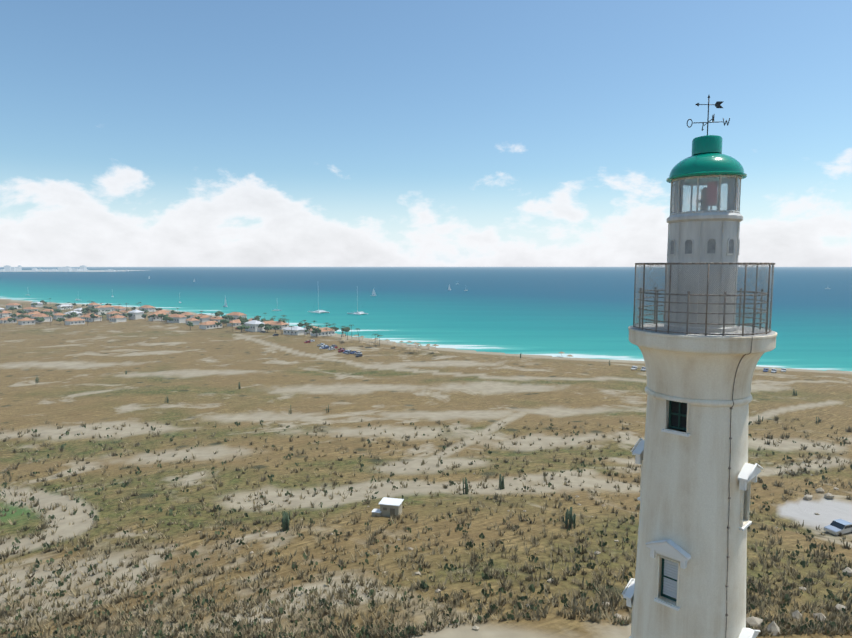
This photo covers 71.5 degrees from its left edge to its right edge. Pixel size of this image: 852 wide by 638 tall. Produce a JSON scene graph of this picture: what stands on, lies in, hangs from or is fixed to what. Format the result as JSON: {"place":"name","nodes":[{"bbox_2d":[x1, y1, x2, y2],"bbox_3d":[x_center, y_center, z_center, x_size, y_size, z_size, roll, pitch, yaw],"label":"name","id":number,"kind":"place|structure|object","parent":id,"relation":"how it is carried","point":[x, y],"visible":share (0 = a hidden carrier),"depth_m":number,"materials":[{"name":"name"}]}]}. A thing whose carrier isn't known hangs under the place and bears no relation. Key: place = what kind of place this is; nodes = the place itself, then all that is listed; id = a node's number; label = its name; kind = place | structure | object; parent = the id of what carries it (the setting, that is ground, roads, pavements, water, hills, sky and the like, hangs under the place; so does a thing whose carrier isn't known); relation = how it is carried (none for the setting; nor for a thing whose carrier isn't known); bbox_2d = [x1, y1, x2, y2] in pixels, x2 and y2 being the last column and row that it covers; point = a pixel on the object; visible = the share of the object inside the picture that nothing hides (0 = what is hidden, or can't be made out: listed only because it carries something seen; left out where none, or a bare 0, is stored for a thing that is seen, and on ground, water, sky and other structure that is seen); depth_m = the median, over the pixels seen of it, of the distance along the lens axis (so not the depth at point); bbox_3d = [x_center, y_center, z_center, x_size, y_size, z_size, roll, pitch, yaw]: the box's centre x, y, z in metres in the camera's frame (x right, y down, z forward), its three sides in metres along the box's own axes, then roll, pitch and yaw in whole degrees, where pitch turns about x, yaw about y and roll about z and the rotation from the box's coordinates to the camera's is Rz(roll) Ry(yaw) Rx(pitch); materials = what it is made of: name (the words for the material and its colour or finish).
{"place":"outdoors","nodes":[
{"label":"outdoors","id":0,"kind":"place"},
{"bbox_2d":[0,301,334,335],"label":"houses","id":1,"kind":"structure","parent":0,"point":[208,323],"depth_m":532.16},
{"bbox_2d":[0,270,851,637],"bbox_3d":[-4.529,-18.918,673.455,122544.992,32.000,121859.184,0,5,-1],"label":"ground","id":2,"kind":"structure","parent":0,"point":[196,374],"depth_m":125.29,"materials":[{"name":"beige sand"}]},
{"bbox_2d":[0,265,128,270],"bbox_3d":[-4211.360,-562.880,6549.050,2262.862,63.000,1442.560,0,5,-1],"label":"distant buildings","id":3,"kind":"structure","parent":2,"relation":"on","point":[19,268],"depth_m":6245.03,"materials":[{"name":"grey"}]},
{"bbox_2d":[0,300,350,336],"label":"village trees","id":4,"kind":"object","parent":2,"relation":"on","point":[243,320],"visible":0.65,"depth_m":528.76,"materials":[{"name":"green plant"}]},
{"bbox_2d":[3,298,382,345],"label":"trees","id":5,"kind":"object","parent":2,"relation":"on","point":[345,327],"visible":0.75,"depth_m":491.11,"materials":[{"name":"green plant"}]},
{"bbox_2d":[235,328,344,351],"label":"parked cars","id":6,"kind":"object","parent":2,"relation":"on","point":[340,349],"visible":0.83,"depth_m":347.72,"materials":[{"name":"red paint"}]},
{"bbox_2d":[260,331,351,353],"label":"parked cars","id":7,"kind":"object","parent":2,"relation":"on","point":[347,352],"visible":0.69,"depth_m":362.47,"materials":[{"name":"grey paint"}]},
{"bbox_2d":[372,497,403,516],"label":"hut","id":8,"kind":"object","parent":2,"relation":"on","point":[389,506],"visible":0.88,"depth_m":76.20,"materials":[{"name":"beige"}]},
{"bbox_2d":[0,416,851,637],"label":"scrub","id":9,"kind":"object","parent":2,"relation":"on","point":[239,629],"visible":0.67,"depth_m":57.47,"materials":[{"name":"plant"}]},
{"bbox_2d":[35,354,819,531],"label":"cacti","id":10,"kind":"object","parent":2,"relation":"on","point":[286,519],"visible":0.85,"depth_m":71.60,"materials":[{"name":"green plant"}]},
{"bbox_2d":[9,465,851,635],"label":"rocks","id":11,"kind":"object","parent":2,"relation":"on","point":[772,625],"visible":0.46,"depth_m":49.96,"materials":[{"name":"grey stone"}]},
{"bbox_2d":[341,332,572,356],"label":"beach umbrellas","id":12,"kind":"object","parent":2,"relation":"on","point":[413,348],"visible":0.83,"depth_m":358.72,"materials":[{"name":"brown"}]},
{"bbox_2d":[322,346,768,371],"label":"parked cars","id":13,"kind":"object","parent":2,"relation":"on","point":[764,370],"visible":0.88,"depth_m":329.85,"materials":[{"name":"blue paint"}]},
{"bbox_2d":[317,344,785,371],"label":"parked cars","id":14,"kind":"object","parent":2,"relation":"on","point":[635,367],"visible":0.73,"depth_m":276.46,"materials":[{"name":"white paint"}]},
{"bbox_2d":[328,347,776,372],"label":"parked cars","id":15,"kind":"object","parent":2,"relation":"on","point":[643,368],"visible":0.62,"depth_m":270.28,"materials":[{"name":"grey paint"}]},
{"bbox_2d":[628,326,776,637],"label":"tower shaft","id":16,"kind":"object","parent":2,"relation":"on","point":[684,503],"visible":0.9,"depth_m":17.78,"materials":[{"name":"white paint"}]},
{"bbox_2d":[622,399,762,637],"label":"tower windows","id":17,"kind":"structure","parent":16,"relation":"in","point":[678,412],"depth_m":18.17,"materials":[{"name":"white paint"}]},
{"bbox_2d":[630,323,774,336],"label":"gallery deck","id":18,"kind":"structure","parent":16,"relation":"on","point":[739,329],"depth_m":17.68,"materials":[{"name":"beige concrete"}]},
{"bbox_2d":[664,212,742,332],"bbox_3d":[8.635,-1.459,18.524,2.150,3.580,2.150,0,5,-1],"label":"lantern drum","id":19,"kind":"object","parent":18,"relation":"on","point":[704,237],"visible":0.79,"depth_m":17.67,"materials":[{"name":"white paint"}]},
{"bbox_2d":[670,175,741,215],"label":"lantern mullions","id":20,"kind":"object","parent":19,"relation":"on","point":[698,185],"visible":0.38,"depth_m":17.58,"materials":[{"name":"grey metal"}]},
{"bbox_2d":[671,177,739,212],"bbox_3d":[8.634,-3.770,18.318,1.904,1.100,1.904,0,5,-1],"label":"lantern glass","id":21,"kind":"object","parent":20,"relation":"in","point":[674,204],"visible":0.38,"depth_m":17.82,"materials":[{"name":"clear glass"}]},
{"bbox_2d":[666,135,746,183],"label":"dome roof","id":22,"kind":"structure","parent":20,"relation":"on","point":[707,157],"depth_m":17.67,"materials":[{"name":"green metal"}]},
{"bbox_2d":[687,95,729,134],"bbox_3d":[8.644,-6.230,18.096,0.890,1.260,0.877,-4,6,-35],"label":"weather vane","id":23,"kind":"object","parent":22,"relation":"on","point":[717,104],"visible":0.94,"depth_m":18.08,"materials":[{"name":"grey metal"}]},
{"bbox_2d":[633,262,774,335],"bbox_3d":[8.634,-0.716,18.590,3.964,2.088,3.964,0,5,-1],"label":"gallery railing","id":24,"kind":"object","parent":16,"relation":"on","point":[707,303],"visible":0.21,"depth_m":17.24,"materials":[{"name":"brown metal"}]},
{"bbox_2d":[725,337,752,637],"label":"tower cable","id":25,"kind":"object","parent":16,"relation":"attached to","point":[729,498],"visible":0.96,"depth_m":17.56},
{"bbox_2d":[824,519,851,535],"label":"car","id":26,"kind":"object","parent":2,"relation":"on","point":[838,526],"visible":0.96,"depth_m":83.45,"materials":[{"name":"silver metal"}]},
{"bbox_2d":[0,267,851,370],"bbox_3d":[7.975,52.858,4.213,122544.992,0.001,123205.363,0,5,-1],"label":"sea","id":27,"kind":"structure","parent":0,"point":[581,312],"depth_m":918.35,"materials":[{"name":"teal liquid"}]},
{"bbox_2d":[27,277,828,314],"bbox_3d":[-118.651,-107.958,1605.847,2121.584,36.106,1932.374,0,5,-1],"label":"sailboats","id":28,"kind":"object","parent":27,"relation":"on","point":[355,313],"visible":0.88,"depth_m":702.19,"materials":[{"name":"white"}]},
{"bbox_2d":[0,0,851,266],"label":"sky","id":29,"kind":"structure","parent":0,"point":[134,133],"materials":[{"name":"blue"}]},
{"bbox_2d":[698,181,718,210],"bbox_3d":[8.725,-3.702,18.257,0.729,1.015,0.505,4,6,36],"label":"lighthouse lamp","id":30,"kind":"object","parent":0,"point":[714,194],"depth_m":18.02,"materials":[{"name":"grey glass"}]}
]}

